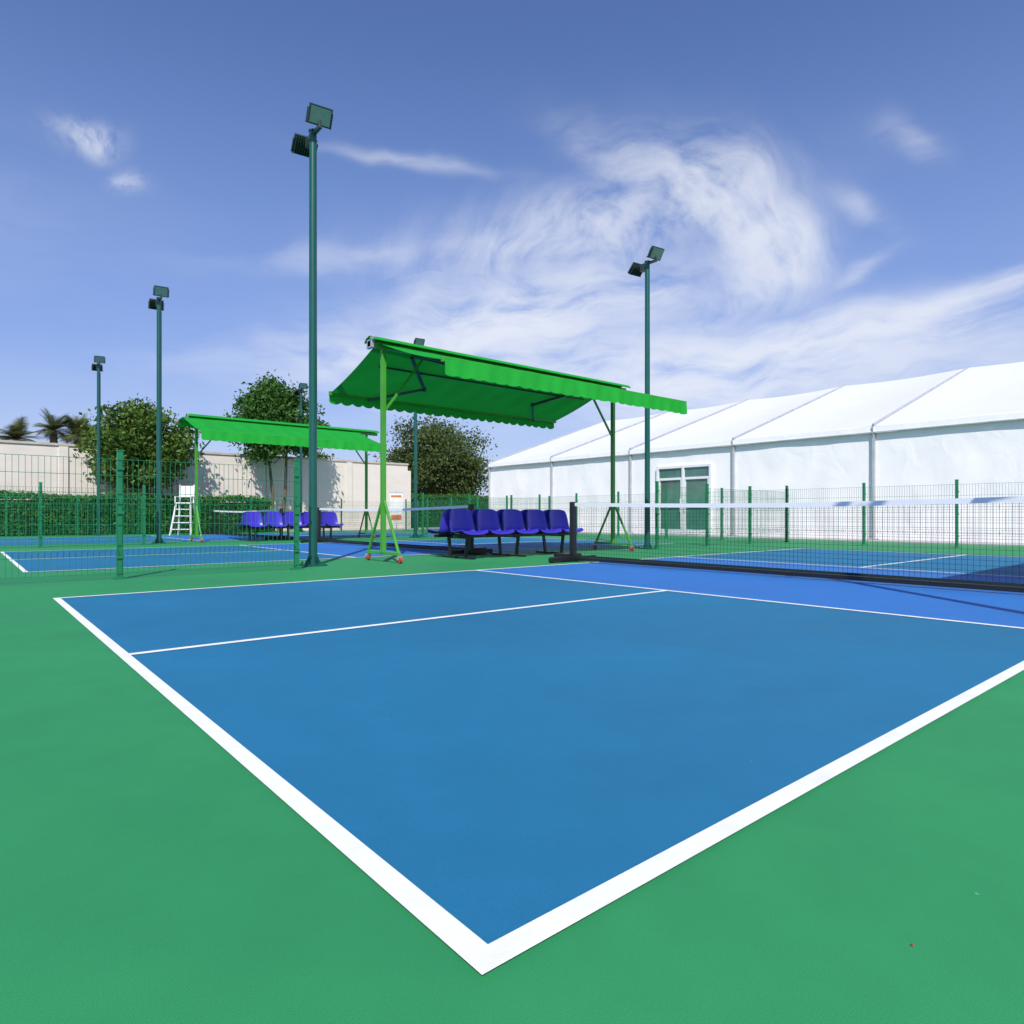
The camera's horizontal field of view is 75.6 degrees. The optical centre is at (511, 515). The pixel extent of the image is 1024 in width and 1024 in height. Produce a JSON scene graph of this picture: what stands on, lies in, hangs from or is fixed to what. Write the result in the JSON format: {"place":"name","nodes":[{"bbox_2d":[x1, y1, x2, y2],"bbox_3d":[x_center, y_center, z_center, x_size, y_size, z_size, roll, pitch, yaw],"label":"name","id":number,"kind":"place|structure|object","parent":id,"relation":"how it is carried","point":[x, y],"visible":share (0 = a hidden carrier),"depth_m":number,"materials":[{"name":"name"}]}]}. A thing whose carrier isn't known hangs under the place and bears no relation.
{"place":"outdoors","nodes":[
{"label":"outdoors","id":0,"kind":"place"},
{"bbox_2d":[0,416,42,441],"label":"palm tree","id":1,"kind":"object","parent":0,"point":[16,431],"visible":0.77,"depth_m":29.79,"materials":[{"name":"green plant"}]},
{"bbox_2d":[52,413,94,443],"bbox_3d":[-20.051,-2.078,30.450,2.096,5.596,2.079,0,0,29],"label":"palm tree","id":2,"kind":"object","parent":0,"point":[75,428],"visible":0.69,"depth_m":30.23,"materials":[{"name":"green plant"}]},
{"bbox_2d":[0,529,1023,1023],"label":"ground surface","id":3,"kind":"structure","parent":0,"point":[164,859],"depth_m":1.27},
{"bbox_2d":[0,482,147,547],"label":"fence","id":4,"kind":"object","parent":3,"relation":"on","point":[40,514],"visible":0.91,"depth_m":14.85,"materials":[{"name":"green metal"}]},
{"bbox_2d":[91,355,104,534],"bbox_3d":[-14.992,-2.506,23.912,0.377,6.445,0.778,0,0,-40],"label":"light pole","id":5,"kind":"object","parent":3,"relation":"on","point":[98,360],"visible":0.97,"depth_m":23.84,"materials":[{"name":"metal"}]},
{"bbox_2d":[0,490,272,535],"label":"clipped hedge","id":6,"kind":"object","parent":3,"relation":"on","point":[205,516],"visible":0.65,"depth_m":24.99,"materials":[{"name":"green plant"}]},
{"bbox_2d":[0,450,302,579],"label":"fence","id":7,"kind":"object","parent":3,"relation":"on","point":[120,468],"visible":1,"depth_m":7.53,"materials":[{"name":"green metal"}]},
{"bbox_2d":[148,285,168,543],"bbox_3d":[-8.950,-2.506,16.711,0.377,6.445,0.778,0,0,-40],"label":"light pole","id":8,"kind":"object","parent":3,"relation":"on","point":[158,302],"visible":0.99,"depth_m":16.64,"materials":[{"name":"metal"}]},
{"bbox_2d":[169,485,198,535],"bbox_3d":[-11.936,-0.203,24.032,0.753,1.858,0.979,0,0,-10],"label":"umpire chair","id":9,"kind":"object","parent":3,"relation":"on","point":[187,492],"visible":0.76,"depth_m":24.28,"materials":[{"name":"white metal"}]},
{"bbox_2d":[0,493,418,536],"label":"fence","id":10,"kind":"object","parent":3,"relation":"on","point":[141,514],"visible":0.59,"depth_m":24.54,"materials":[{"name":"green metal"}]},
{"bbox_2d":[0,532,433,545],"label":"pickleball court","id":11,"kind":"object","parent":3,"relation":"on","point":[166,538],"visible":0.67,"depth_m":20.46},
{"bbox_2d":[199,508,292,539],"bbox_3d":[-9.020,0.254,22.149,1.007,0.928,7.280,0,0,-40],"label":"pickleball net","id":12,"kind":"object","parent":11,"relation":"on","point":[252,534],"visible":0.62,"depth_m":22.38,"materials":[{"name":"fabric"}]},
{"bbox_2d":[178,413,386,541],"bbox_3d":[-6.194,-1.014,19.031,5.830,3.464,2.410,0,0,-40],"label":"awning shelter","id":13,"kind":"object","parent":3,"relation":"on","point":[221,428],"visible":0.96,"depth_m":18.25,"materials":[{"name":"fabric"}]},
{"bbox_2d":[237,511,343,541],"bbox_3d":[-6.382,0.303,19.076,2.760,0.828,1.091,0,0,-40],"label":"beam seating bench","id":14,"kind":"object","parent":3,"relation":"on","point":[274,519],"visible":0.73,"depth_m":18.71,"materials":[{"name":"plastic"}]},
{"bbox_2d":[294,383,306,531],"bbox_3d":[-9.216,-2.506,28.758,0.377,6.445,0.778,0,0,-40],"label":"light pole","id":15,"kind":"object","parent":3,"relation":"on","point":[302,386],"visible":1,"depth_m":28.68,"materials":[{"name":"metal"}]},
{"bbox_2d":[291,102,332,566],"bbox_3d":[-2.869,-2.506,9.464,0.377,6.445,0.778,0,0,-40],"label":"light pole","id":16,"kind":"object","parent":3,"relation":"on","point":[319,116],"visible":1,"depth_m":9.38,"materials":[{"name":"metal"}]},
{"bbox_2d":[1,537,669,571],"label":"pickleball court","id":17,"kind":"object","parent":3,"relation":"on","point":[331,550],"visible":0.74,"depth_m":12.41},
{"bbox_2d":[300,504,492,553],"bbox_3d":[-2.945,0.254,14.910,1.007,0.928,7.280,0,0,-40],"label":"pickleball net","id":18,"kind":"object","parent":17,"relation":"on","point":[472,549],"visible":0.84,"depth_m":14.17,"materials":[{"name":"fabric"}]},
{"bbox_2d":[389,491,402,529],"bbox_3d":[-5.632,-0.230,32.106,0.700,1.900,0.250,0,0,-5],"label":"banner stand","id":19,"kind":"object","parent":3,"relation":"on","point":[396,499],"visible":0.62,"depth_m":32.10,"materials":[{"name":"metal"}]},
{"bbox_2d":[410,338,424,537],"bbox_3d":[-3.174,-2.506,21.558,0.377,6.445,0.778,0,0,-40],"label":"light pole","id":20,"kind":"object","parent":3,"relation":"on","point":[418,341],"visible":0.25,"depth_m":21.47,"materials":[{"name":"metal"}]},
{"bbox_2d":[420,493,550,537],"bbox_3d":[-0.739,-0.009,23.280,5.780,1.458,0.142,0,0,-40],"label":"fence","id":21,"kind":"object","parent":3,"relation":"on","point":[469,501],"visible":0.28,"depth_m":22.71,"materials":[{"name":"metal"}]},
{"bbox_2d":[427,509,583,559],"bbox_3d":[-0.064,0.303,11.780,2.760,0.828,1.091,0,0,-40],"label":"beam seating bench","id":22,"kind":"object","parent":3,"relation":"on","point":[466,524],"visible":0.98,"depth_m":11.46,"materials":[{"name":"plastic"}]},
{"bbox_2d":[329,336,686,563],"bbox_3d":[0.136,-1.014,11.935,5.955,3.464,3.600,0,0,-40],"label":"awning shelter","id":23,"kind":"object","parent":3,"relation":"on","point":[384,376],"visible":0.99,"depth_m":11.59,"materials":[{"name":"fabric"}]},
{"bbox_2d":[53,548,1023,974],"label":"pickleball court","id":24,"kind":"object","parent":3,"relation":"on","point":[481,772],"visible":0.9,"depth_m":2.63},
{"bbox_2d":[548,496,1023,592],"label":"pickleball net","id":25,"kind":"object","parent":24,"relation":"on","point":[572,555],"visible":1,"depth_m":7.24,"materials":[{"name":"black fabric"}]},
{"bbox_2d":[628,246,664,548],"bbox_3d":[2.906,-2.506,14.311,0.377,6.445,0.778,0,0,-40],"label":"light pole","id":26,"kind":"object","parent":3,"relation":"on","point":[655,253],"visible":0.99,"depth_m":14.23,"materials":[{"name":"metal"}]},
{"bbox_2d":[404,479,1023,547],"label":"fence","id":27,"kind":"object","parent":3,"relation":"on","point":[555,502],"visible":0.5,"depth_m":17.69,"materials":[{"name":"metal"}]},
{"bbox_2d":[655,481,790,548],"bbox_3d":[5.303,-0.009,16.079,5.780,1.458,0.142,0,0,-40],"label":"fence","id":28,"kind":"object","parent":3,"relation":"on","point":[707,492],"visible":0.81,"depth_m":15.48,"materials":[{"name":"metal"}]},
{"bbox_2d":[0,0,1023,497],"label":"sky","id":29,"kind":"structure","parent":0,"point":[831,191],"materials":[{"name":"blue"}]},
{"bbox_2d":[272,527,1023,545],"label":"concrete pavement","id":30,"kind":"structure","parent":0,"point":[912,541],"depth_m":19.80,"materials":[{"name":"concrete"}]},
{"bbox_2d":[27,408,77,443],"bbox_3d":[-20.828,-2.118,30.071,2.136,5.676,2.235,0,0,-12],"label":"palm tree","id":31,"kind":"object","parent":30,"relation":"on","point":[52,425],"visible":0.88,"depth_m":29.87,"materials":[{"name":"green plant"}]},
{"bbox_2d":[60,393,204,500],"bbox_3d":[-15.089,-2.088,26.622,5.123,5.699,5.583,0,0,-40],"label":"broadleaf tree","id":32,"kind":"object","parent":30,"relation":"on","point":[130,429],"visible":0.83,"depth_m":25.43,"materials":[{"name":"green plant"}]},
{"bbox_2d":[0,442,410,528],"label":"boundary wall","id":33,"kind":"structure","parent":30,"relation":"on","point":[331,481],"depth_m":29.96,"materials":[{"name":"beige paint"}]},
{"bbox_2d":[0,440,408,464],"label":"coping","id":34,"kind":"object","parent":33,"relation":"on","point":[47,443],"visible":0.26,"depth_m":29.32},
{"bbox_2d":[59,446,407,530],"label":"pilasters","id":35,"kind":"object","parent":33,"relation":"attached to","point":[63,450],"visible":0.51,"depth_m":30.81,"materials":[{"name":"beige paint"}]},
{"bbox_2d":[223,369,329,530],"bbox_3d":[-10.581,-3.008,30.098,5.373,7.534,5.569,0,0,-40],"label":"broadleaf tree","id":36,"kind":"object","parent":30,"relation":"on","point":[272,399],"visible":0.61,"depth_m":28.95,"materials":[{"name":"green plant"}]},
{"bbox_2d":[305,451,339,458],"bbox_3d":[-11.136,-1.592,39.220,3.869,4.700,3.845,0,0,26],"label":"broadleaf tree","id":37,"kind":"object","parent":30,"relation":"on","point":[320,456],"visible":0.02,"depth_m":38.64,"materials":[{"name":"green plant"}]},
{"bbox_2d":[411,492,487,527],"bbox_3d":[-2.437,-0.343,41.992,11.103,2.199,1.434,0,0,-40],"label":"clipped hedge","id":38,"kind":"object","parent":30,"relation":"on","point":[464,497],"visible":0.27,"depth_m":39.94,"materials":[{"name":"green plant"}]},
{"bbox_2d":[488,362,1023,542],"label":"white event tent","id":39,"kind":"object","parent":30,"relation":"on","point":[965,426],"visible":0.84,"depth_m":22.44,"materials":[{"name":"fabric"}]},
{"label":"terrain ground","id":40,"kind":"structure","parent":0,"visible":0},
{"bbox_2d":[368,413,496,497],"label":"broadleaf tree","id":41,"kind":"object","parent":40,"relation":"on","point":[447,462],"visible":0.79,"depth_m":43.23,"materials":[{"name":"green plant"}]},
{"bbox_2d":[434,476,481,498],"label":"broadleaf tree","id":42,"kind":"object","parent":40,"relation":"on","point":[472,492],"visible":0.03,"depth_m":51.42,"materials":[{"name":"green plant"}]}
]}

